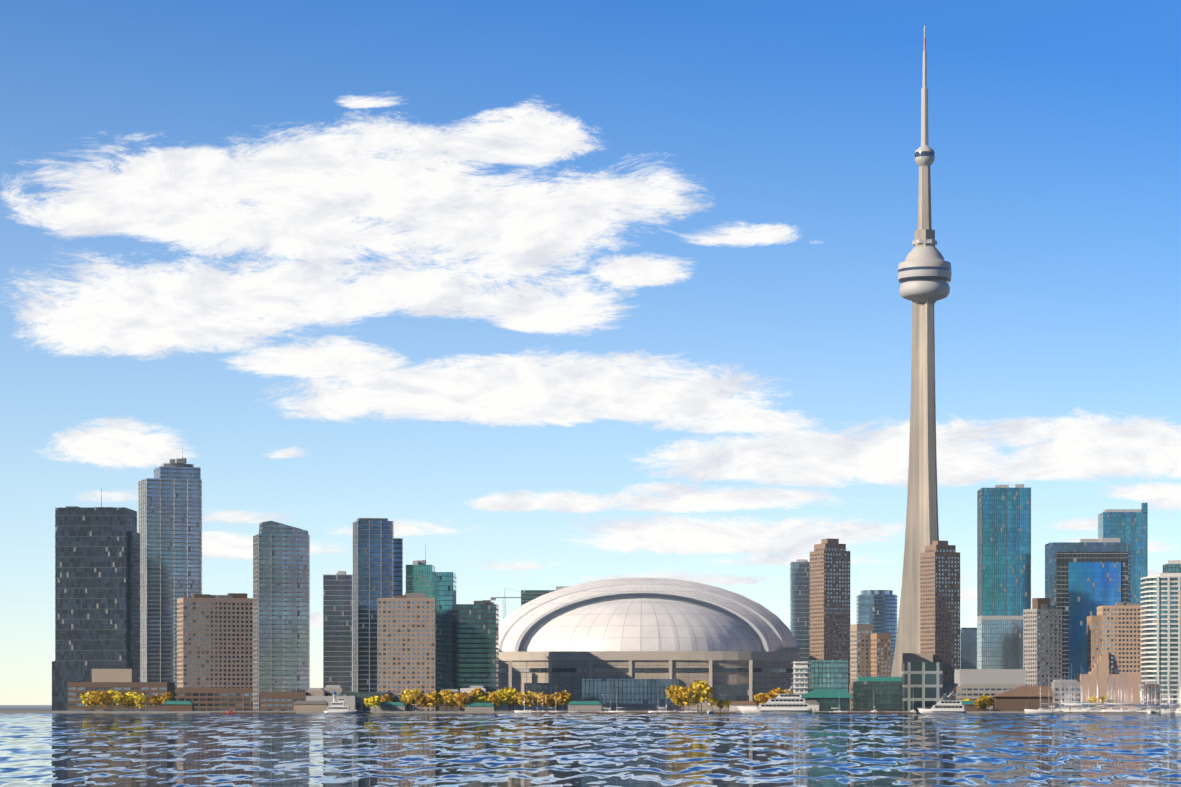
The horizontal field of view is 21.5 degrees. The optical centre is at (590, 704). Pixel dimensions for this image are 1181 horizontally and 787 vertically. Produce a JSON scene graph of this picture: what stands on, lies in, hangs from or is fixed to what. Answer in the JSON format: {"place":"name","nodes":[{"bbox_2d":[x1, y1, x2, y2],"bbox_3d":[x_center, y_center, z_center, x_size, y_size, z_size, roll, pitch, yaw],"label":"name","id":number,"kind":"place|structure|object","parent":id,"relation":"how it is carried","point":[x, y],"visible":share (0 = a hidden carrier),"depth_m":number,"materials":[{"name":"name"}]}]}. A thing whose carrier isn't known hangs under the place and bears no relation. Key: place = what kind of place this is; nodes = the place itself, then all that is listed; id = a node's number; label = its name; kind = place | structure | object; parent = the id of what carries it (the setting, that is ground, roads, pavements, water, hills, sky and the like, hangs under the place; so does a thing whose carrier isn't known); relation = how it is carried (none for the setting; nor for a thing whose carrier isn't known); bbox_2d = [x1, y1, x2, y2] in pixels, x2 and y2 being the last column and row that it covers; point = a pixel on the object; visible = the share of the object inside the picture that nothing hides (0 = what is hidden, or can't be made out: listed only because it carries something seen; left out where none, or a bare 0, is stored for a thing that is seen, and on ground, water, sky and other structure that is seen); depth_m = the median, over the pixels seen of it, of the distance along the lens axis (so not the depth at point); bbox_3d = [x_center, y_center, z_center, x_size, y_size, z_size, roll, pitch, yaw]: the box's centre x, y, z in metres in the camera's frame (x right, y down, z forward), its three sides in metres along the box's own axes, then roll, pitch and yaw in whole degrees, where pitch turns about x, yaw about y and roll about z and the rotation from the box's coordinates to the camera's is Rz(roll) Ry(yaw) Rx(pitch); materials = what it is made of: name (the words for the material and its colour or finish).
{"place":"outdoors","nodes":[
{"label":"outdoors","id":0,"kind":"place"},
{"bbox_2d":[0,705,1024,712],"bbox_3d":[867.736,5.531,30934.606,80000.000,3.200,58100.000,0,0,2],"label":"quay wall","id":1,"kind":"structure","parent":0,"point":[25,708],"depth_m":1904.56,"materials":[{"name":"grey concrete"}]},
{"bbox_2d":[80,691,94,710],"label":"tree","id":2,"kind":"object","parent":1,"relation":"on","point":[83,697],"visible":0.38,"depth_m":1937.60,"materials":[{"name":"yellow plant"}]},
{"bbox_2d":[86,690,100,710],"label":"tree","id":3,"kind":"object","parent":1,"relation":"on","point":[91,698],"visible":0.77,"depth_m":1930.96,"materials":[{"name":"yellow plant"}]},
{"bbox_2d":[52,488,139,710],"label":"black tower","id":4,"kind":"structure","parent":1,"relation":"on","point":[97,587],"depth_m":2157.44,"materials":[{"name":"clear glass"}]},
{"bbox_2d":[96,691,111,707],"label":"tree","id":5,"kind":"object","parent":1,"relation":"on","point":[103,696],"visible":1,"depth_m":1926.59,"materials":[{"name":"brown plant"}]},
{"bbox_2d":[113,692,125,710],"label":"tree","id":6,"kind":"object","parent":1,"relation":"on","point":[120,698],"visible":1,"depth_m":1923.88,"materials":[{"name":"yellow plant"}]},
{"bbox_2d":[67,669,174,710],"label":"podium","id":7,"kind":"object","parent":1,"relation":"on","point":[123,681],"visible":0.54,"depth_m":1966.59,"materials":[{"name":"grey concrete"}]},
{"bbox_2d":[124,691,138,710],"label":"tree","id":8,"kind":"object","parent":1,"relation":"on","point":[131,695],"visible":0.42,"depth_m":1940.52,"materials":[{"name":"yellow plant"}]},
{"bbox_2d":[134,693,147,707],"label":"tree","id":9,"kind":"object","parent":1,"relation":"on","point":[139,699],"visible":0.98,"depth_m":1924.41,"materials":[{"name":"yellow plant"}]},
{"bbox_2d":[150,694,160,705],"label":"tree","id":10,"kind":"object","parent":1,"relation":"on","point":[154,700],"visible":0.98,"depth_m":1935.20,"materials":[{"name":"brown plant"}]},
{"bbox_2d":[160,692,172,704],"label":"tree","id":11,"kind":"object","parent":1,"relation":"on","point":[166,696],"visible":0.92,"depth_m":1930.29,"materials":[{"name":"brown plant"}]},
{"bbox_2d":[138,444,201,687],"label":"skyscraper","id":12,"kind":"structure","parent":1,"relation":"on","point":[170,512],"depth_m":2265.86,"materials":[{"name":"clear glass"}]},
{"bbox_2d":[164,701,193,710],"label":"waterfront pavilion","id":13,"kind":"structure","parent":1,"relation":"on","point":[178,704],"depth_m":1925.35,"materials":[{"name":"teal"}]},
{"bbox_2d":[175,688,252,710],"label":"low-rise building","id":14,"kind":"structure","parent":1,"relation":"on","point":[215,698],"depth_m":2074.71,"materials":[{"name":"grey"}]},
{"bbox_2d":[177,593,252,687],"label":"beige block","id":15,"kind":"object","parent":14,"relation":"on","point":[214,641],"visible":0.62,"depth_m":2104.95,"materials":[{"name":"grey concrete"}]},
{"bbox_2d":[253,521,309,710],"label":"skyscraper","id":16,"kind":"structure","parent":1,"relation":"on","point":[281,607],"depth_m":2023.75,"materials":[{"name":"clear glass"}]},
{"bbox_2d":[293,701,327,710],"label":"waterfront pavilion","id":17,"kind":"structure","parent":1,"relation":"on","point":[310,704],"depth_m":1923.80,"materials":[{"name":"grey concrete"}]},
{"bbox_2d":[306,688,325,695],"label":"low building","id":18,"kind":"structure","parent":1,"relation":"on","point":[315,691],"depth_m":1973.31,"materials":[{"name":"grey"}]},
{"bbox_2d":[260,692,390,710],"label":"low building","id":19,"kind":"structure","parent":1,"relation":"on","point":[287,700],"depth_m":1968.21,"materials":[{"name":"grey"}]},
{"bbox_2d":[324,685,344,695],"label":"low building","id":20,"kind":"structure","parent":1,"relation":"on","point":[330,689],"depth_m":1989.59,"materials":[{"name":"grey"}]},
{"bbox_2d":[323,571,352,691],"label":"building","id":21,"kind":"structure","parent":1,"relation":"on","point":[338,629],"depth_m":2202.68,"materials":[{"name":"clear glass"}]},
{"bbox_2d":[369,696,380,708],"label":"tree","id":22,"kind":"object","parent":1,"relation":"on","point":[375,700],"visible":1,"depth_m":1917.16,"materials":[{"name":"yellow plant"}]},
{"bbox_2d":[353,518,402,691],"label":"blue tower","id":23,"kind":"structure","parent":1,"relation":"on","point":[377,560],"depth_m":2121.64,"materials":[{"name":"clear glass"}]},
{"bbox_2d":[380,694,393,701],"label":"tree","id":24,"kind":"object","parent":1,"relation":"on","point":[387,698],"visible":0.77,"depth_m":1937.00,"materials":[{"name":"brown plant"}]},
{"bbox_2d":[370,702,406,710],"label":"waterfront pavilion","id":25,"kind":"structure","parent":1,"relation":"on","point":[392,705],"depth_m":1924.92,"materials":[{"name":"teal"}]},
{"bbox_2d":[377,593,435,710],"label":"beige block","id":26,"kind":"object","parent":1,"relation":"on","point":[406,640],"visible":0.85,"depth_m":1985.99,"materials":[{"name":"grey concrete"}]},
{"bbox_2d":[399,689,414,710],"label":"tree","id":27,"kind":"object","parent":1,"relation":"on","point":[402,696],"visible":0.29,"depth_m":1932.99,"materials":[{"name":"yellow plant"}]},
{"bbox_2d":[405,689,423,710],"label":"tree","id":28,"kind":"object","parent":1,"relation":"on","point":[411,695],"visible":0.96,"depth_m":1922.85,"materials":[{"name":"yellow plant"}]},
{"bbox_2d":[414,694,426,710],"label":"tree","id":29,"kind":"object","parent":1,"relation":"on","point":[420,701],"visible":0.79,"depth_m":1922.37,"materials":[{"name":"brown plant"}]},
{"bbox_2d":[406,544,456,708],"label":"teal tower","id":30,"kind":"structure","parent":1,"relation":"on","point":[423,577],"depth_m":2172.45,"materials":[{"name":"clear glass"}]},
{"bbox_2d":[424,691,442,710],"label":"tree","id":31,"kind":"object","parent":1,"relation":"on","point":[435,697],"visible":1,"depth_m":1920.51,"materials":[{"name":"brown plant"}]},
{"bbox_2d":[439,689,454,710],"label":"tree","id":32,"kind":"object","parent":1,"relation":"on","point":[445,692],"visible":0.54,"depth_m":1936.15,"materials":[{"name":"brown plant"}]},
{"bbox_2d":[443,695,455,710],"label":"tree","id":33,"kind":"object","parent":1,"relation":"on","point":[447,700],"visible":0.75,"depth_m":1932.96,"materials":[{"name":"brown plant"}]},
{"bbox_2d":[439,689,461,710],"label":"low building","id":34,"kind":"structure","parent":1,"relation":"on","point":[443,706],"depth_m":1972.77,"materials":[{"name":"grey concrete"}]},
{"bbox_2d":[455,691,474,710],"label":"tree","id":35,"kind":"object","parent":1,"relation":"on","point":[463,697],"visible":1,"depth_m":1917.58,"materials":[{"name":"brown plant"}]},
{"bbox_2d":[460,685,486,710],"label":"low building","id":36,"kind":"structure","parent":1,"relation":"on","point":[469,688],"depth_m":1997.07,"materials":[{"name":"grey"}]},
{"bbox_2d":[452,600,498,710],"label":"high-rise building","id":37,"kind":"structure","parent":1,"relation":"on","point":[475,629],"depth_m":2089.81,"materials":[{"name":"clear glass"}]},
{"bbox_2d":[468,688,484,701],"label":"tree","id":38,"kind":"object","parent":1,"relation":"on","point":[478,691],"visible":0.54,"depth_m":1931.18,"materials":[{"name":"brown plant"}]},
{"bbox_2d":[465,703,494,710],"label":"waterfront pavilion","id":39,"kind":"structure","parent":1,"relation":"on","point":[480,706],"depth_m":1917.12,"materials":[{"name":"teal"}]},
{"bbox_2d":[486,691,502,707],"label":"tree","id":40,"kind":"object","parent":1,"relation":"on","point":[492,697],"visible":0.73,"depth_m":1928.57,"materials":[{"name":"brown plant"}]},
{"bbox_2d":[495,690,508,710],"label":"tree","id":41,"kind":"object","parent":1,"relation":"on","point":[500,696],"visible":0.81,"depth_m":1927.20,"materials":[{"name":"yellow plant"}]},
{"bbox_2d":[500,687,518,710],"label":"tree","id":42,"kind":"object","parent":1,"relation":"on","point":[511,693],"visible":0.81,"depth_m":1928.04,"materials":[{"name":"yellow plant"}]},
{"bbox_2d":[516,691,533,708],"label":"tree","id":43,"kind":"object","parent":1,"relation":"on","point":[526,696],"visible":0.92,"depth_m":1917.23,"materials":[{"name":"yellow plant"}]},
{"bbox_2d":[67,709,1015,710],"bbox_3d":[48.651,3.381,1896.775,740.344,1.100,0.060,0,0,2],"label":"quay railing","id":44,"kind":"object","parent":1,"relation":"on","point":[384,709],"visible":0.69,"depth_m":1901.53,"materials":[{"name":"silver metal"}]},
{"bbox_2d":[521,586,568,605],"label":"tower","id":45,"kind":"structure","parent":1,"relation":"on","point":[527,596],"depth_m":2699.33,"materials":[{"name":"teal glass"}]},
{"bbox_2d":[538,693,553,710],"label":"tree","id":46,"kind":"object","parent":1,"relation":"on","point":[546,699],"visible":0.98,"depth_m":1914.38,"materials":[{"name":"yellow plant"}]},
{"bbox_2d":[557,690,573,710],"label":"tree","id":47,"kind":"object","parent":1,"relation":"on","point":[565,696],"visible":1,"depth_m":1920.51,"materials":[{"name":"yellow plant"}]},
{"bbox_2d":[567,701,602,710],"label":"waterfront pavilion","id":48,"kind":"structure","parent":1,"relation":"on","point":[584,704],"depth_m":1917.59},
{"bbox_2d":[499,578,799,709],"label":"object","id":49,"kind":"structure","parent":1,"relation":"on","point":[632,643],"depth_m":2277.26,"materials":[{"name":"grey"}]},
{"bbox_2d":[665,685,681,708],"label":"tree","id":50,"kind":"object","parent":1,"relation":"on","point":[672,690],"visible":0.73,"depth_m":1924.78,"materials":[{"name":"yellow plant"}]},
{"bbox_2d":[673,686,690,710],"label":"tree","id":51,"kind":"object","parent":1,"relation":"on","point":[677,696],"visible":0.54,"depth_m":1922.01,"materials":[{"name":"yellow plant"}]},
{"bbox_2d":[680,688,700,710],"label":"tree","id":52,"kind":"object","parent":1,"relation":"on","point":[685,695],"visible":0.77,"depth_m":1919.27,"materials":[{"name":"yellow plant"}]},
{"bbox_2d":[689,680,712,710],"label":"tree","id":53,"kind":"object","parent":1,"relation":"on","point":[700,687],"visible":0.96,"depth_m":1916.69,"materials":[{"name":"yellow plant"}]},
{"bbox_2d":[729,701,756,710],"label":"small building","id":54,"kind":"structure","parent":1,"relation":"on","point":[733,705],"depth_m":1918.83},
{"bbox_2d":[753,692,765,704],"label":"tree","id":55,"kind":"object","parent":1,"relation":"on","point":[758,699],"visible":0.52,"depth_m":1923.29,"materials":[{"name":"yellow plant"}]},
{"bbox_2d":[766,687,785,699],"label":"tree","id":56,"kind":"object","parent":1,"relation":"on","point":[775,692],"visible":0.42,"depth_m":1912.31,"materials":[{"name":"yellow plant"}]},
{"bbox_2d":[789,559,809,660],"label":"building","id":57,"kind":"structure","parent":1,"relation":"on","point":[799,591],"depth_m":2492.98,"materials":[{"name":"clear glass"}]},
{"bbox_2d":[805,700,818,710],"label":"small building","id":58,"kind":"structure","parent":1,"relation":"on","point":[814,705],"depth_m":1911.78,"materials":[{"name":"grey"}]},
{"bbox_2d":[791,660,847,694],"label":"building","id":59,"kind":"structure","parent":1,"relation":"on","point":[810,675],"depth_m":1983.43,"materials":[{"name":"teal glass"}]},
{"bbox_2d":[801,689,852,710],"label":"quay pavilion","id":60,"kind":"structure","parent":1,"relation":"on","point":[824,698],"depth_m":1933.00,"materials":[{"name":"teal glass"}]},
{"bbox_2d":[810,538,849,691],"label":"high-rise building","id":61,"kind":"structure","parent":1,"relation":"on","point":[829,599],"depth_m":2323.98,"materials":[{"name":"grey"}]},
{"bbox_2d":[849,682,852,710],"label":"building","id":62,"kind":"structure","parent":1,"relation":"on","point":[851,693],"depth_m":1975.56,"materials":[{"name":"grey concrete"}]},
{"bbox_2d":[850,624,872,681],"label":"tan block","id":63,"kind":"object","parent":1,"relation":"on","point":[860,650],"visible":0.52,"depth_m":2152.82,"materials":[{"name":"grey concrete"}]},
{"bbox_2d":[856,590,896,672],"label":"round tower","id":64,"kind":"structure","parent":1,"relation":"on","point":[877,609],"depth_m":2693.84,"materials":[{"name":"blue glass"}]},
{"bbox_2d":[852,677,902,710],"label":"green block","id":65,"kind":"structure","parent":1,"relation":"on","point":[886,693],"depth_m":1967.42,"materials":[{"name":"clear glass"}]},
{"bbox_2d":[871,633,890,676],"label":"orange block","id":66,"kind":"structure","parent":1,"relation":"on","point":[880,654],"depth_m":2142.31,"materials":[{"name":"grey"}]},
{"bbox_2d":[900,653,932,680],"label":"building","id":67,"kind":"structure","parent":1,"relation":"on","point":[916,657],"depth_m":2181.21,"materials":[{"name":"grey concrete"}]},
{"bbox_2d":[891,25,951,676],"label":"observation tower","id":68,"kind":"structure","parent":1,"relation":"on","point":[924,273],"depth_m":2486.32,"materials":[{"name":"concrete"}]},
{"bbox_2d":[902,662,942,710],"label":"building","id":69,"kind":"structure","parent":1,"relation":"on","point":[923,684],"depth_m":1951.67,"materials":[{"name":"grey"}]},
{"bbox_2d":[920,541,959,683],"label":"high-rise building","id":70,"kind":"structure","parent":1,"relation":"on","point":[940,600],"depth_m":2191.80,"materials":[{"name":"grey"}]},
{"bbox_2d":[943,684,960,699],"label":"building","id":71,"kind":"structure","parent":1,"relation":"on","point":[951,688],"depth_m":1956.31,"materials":[{"name":"grey"}]},
{"bbox_2d":[960,628,976,668],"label":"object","id":72,"kind":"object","parent":1,"relation":"on","point":[968,648],"visible":0.31,"depth_m":2588.93,"materials":[{"name":"blue glass"}]},
{"bbox_2d":[961,701,985,710],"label":"small building","id":73,"kind":"structure","parent":1,"relation":"on","point":[969,705],"depth_m":1909.49,"materials":[{"name":"brown"}]},
{"bbox_2d":[978,695,993,707],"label":"tree","id":74,"kind":"object","parent":1,"relation":"on","point":[988,700],"visible":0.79,"depth_m":1921.77,"materials":[{"name":"yellow plant"}]},
{"bbox_2d":[954,669,1025,710],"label":"low-rise building","id":75,"kind":"structure","parent":1,"relation":"on","point":[974,684],"depth_m":2069.67,"materials":[{"name":"grey"}]},
{"bbox_2d":[977,484,1030,668],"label":"teal tower","id":76,"kind":"structure","parent":1,"relation":"on","point":[1003,557],"depth_m":2438.41,"materials":[{"name":"blue glass"}]},
{"bbox_2d":[990,686,1055,710],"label":"wharf shed","id":77,"kind":"structure","parent":1,"relation":"on","point":[1016,699],"depth_m":1914.77,"materials":[{"name":"brown wood"}]},
{"bbox_2d":[1023,598,1061,687],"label":"building","id":78,"kind":"structure","parent":1,"relation":"on","point":[1042,637],"depth_m":2129.88,"materials":[{"name":"grey concrete"}]},
{"bbox_2d":[1051,680,1080,708],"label":"building","id":79,"kind":"structure","parent":1,"relation":"on","point":[1061,692],"depth_m":1974.62,"materials":[{"name":"grey"}]},
{"bbox_2d":[1045,538,1130,679],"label":"office tower","id":80,"kind":"structure","parent":1,"relation":"on","point":[1084,578],"depth_m":2334.49,"materials":[{"name":"blue glass"}]},
{"bbox_2d":[1075,602,1141,708],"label":"high-rise building","id":81,"kind":"structure","parent":1,"relation":"on","point":[1114,636],"depth_m":2137.27,"materials":[{"name":"beige concrete"}]},
{"bbox_2d":[1098,503,1147,604],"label":"teal tower","id":82,"kind":"structure","parent":1,"relation":"on","point":[1127,525],"depth_m":2784.14,"materials":[{"name":"blue glass"}]},
{"bbox_2d":[1144,682,1159,708],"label":"building","id":83,"kind":"structure","parent":1,"relation":"on","point":[1151,687],"depth_m":1980.40,"materials":[{"name":"grey"}]},
{"bbox_2d":[1140,560,1180,708],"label":"high-rise building","id":84,"kind":"structure","parent":1,"relation":"on","point":[1161,624],"depth_m":2047.91,"materials":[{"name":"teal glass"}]},
{"bbox_2d":[0,713,1180,786],"bbox_3d":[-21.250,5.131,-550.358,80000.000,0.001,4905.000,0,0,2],"label":"water","id":85,"kind":"structure","parent":0,"point":[562,750],"depth_m":349.33,"materials":[{"name":"blue liquid"}]},
{"bbox_2d":[210,710,295,712],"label":"marina dock","id":86,"kind":"object","parent":85,"relation":"on","point":[256,712],"visible":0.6,"depth_m":1887.13,"materials":[{"name":"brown wood"}]},
{"bbox_2d":[324,691,356,712],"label":"harbour ferry","id":87,"kind":"object","parent":85,"relation":"on","point":[339,706],"visible":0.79,"depth_m":1892.34,"materials":[{"name":"white"}]},
{"bbox_2d":[532,710,735,712],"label":"marina dock","id":88,"kind":"object","parent":85,"relation":"on","point":[632,712],"visible":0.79,"depth_m":1868.78,"materials":[{"name":"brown wood"}]},
{"bbox_2d":[737,684,811,712],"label":"yacht","id":89,"kind":"object","parent":85,"relation":"on","point":[787,703],"visible":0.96,"depth_m":1858.18,"materials":[{"name":"white"}]},
{"bbox_2d":[815,710,914,712],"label":"marina dock","id":90,"kind":"object","parent":85,"relation":"on","point":[864,712],"visible":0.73,"depth_m":1872.79,"materials":[{"name":"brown wood"}]},
{"bbox_2d":[917,691,965,712],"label":"yacht","id":91,"kind":"object","parent":85,"relation":"on","point":[948,706],"visible":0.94,"depth_m":1850.57,"materials":[{"name":"white"}]},
{"bbox_2d":[1024,673,1061,713],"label":"sailboat","id":92,"kind":"object","parent":85,"relation":"on","point":[1040,710],"visible":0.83,"depth_m":1818.87,"materials":[{"name":"white"}]},
{"bbox_2d":[1062,671,1097,711],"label":"sailboat","id":93,"kind":"object","parent":85,"relation":"on","point":[1080,710],"visible":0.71,"depth_m":1820.19,"materials":[{"name":"white"}]},
{"bbox_2d":[1074,669,1101,711],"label":"sailboat","id":94,"kind":"object","parent":85,"relation":"on","point":[1093,710],"visible":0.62,"depth_m":1821.13,"materials":[{"name":"white"}]},
{"bbox_2d":[1052,712,1159,713],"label":"marina dock","id":95,"kind":"object","parent":85,"relation":"on","point":[1104,713],"visible":0.75,"depth_m":1811.04,"materials":[{"name":"wood"}]},
{"bbox_2d":[1101,660,1136,711],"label":"sailboat","id":96,"kind":"object","parent":85,"relation":"on","point":[1120,709],"visible":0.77,"depth_m":1814.99,"materials":[{"name":"white"}]},
{"bbox_2d":[1102,672,1138,710],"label":"sailboat","id":97,"kind":"object","parent":85,"relation":"on","point":[1118,698],"visible":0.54,"depth_m":1830.05,"materials":[{"name":"white"}]},
{"bbox_2d":[1159,680,1176,713],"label":"sailboat","id":98,"kind":"object","parent":85,"relation":"on","point":[1169,711],"visible":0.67,"depth_m":1822.73,"materials":[{"name":"white"}]},
{"bbox_2d":[0,0,1180,704],"label":"sky","id":99,"kind":"structure","parent":0,"point":[550,294],"materials":[{"name":"blue"}]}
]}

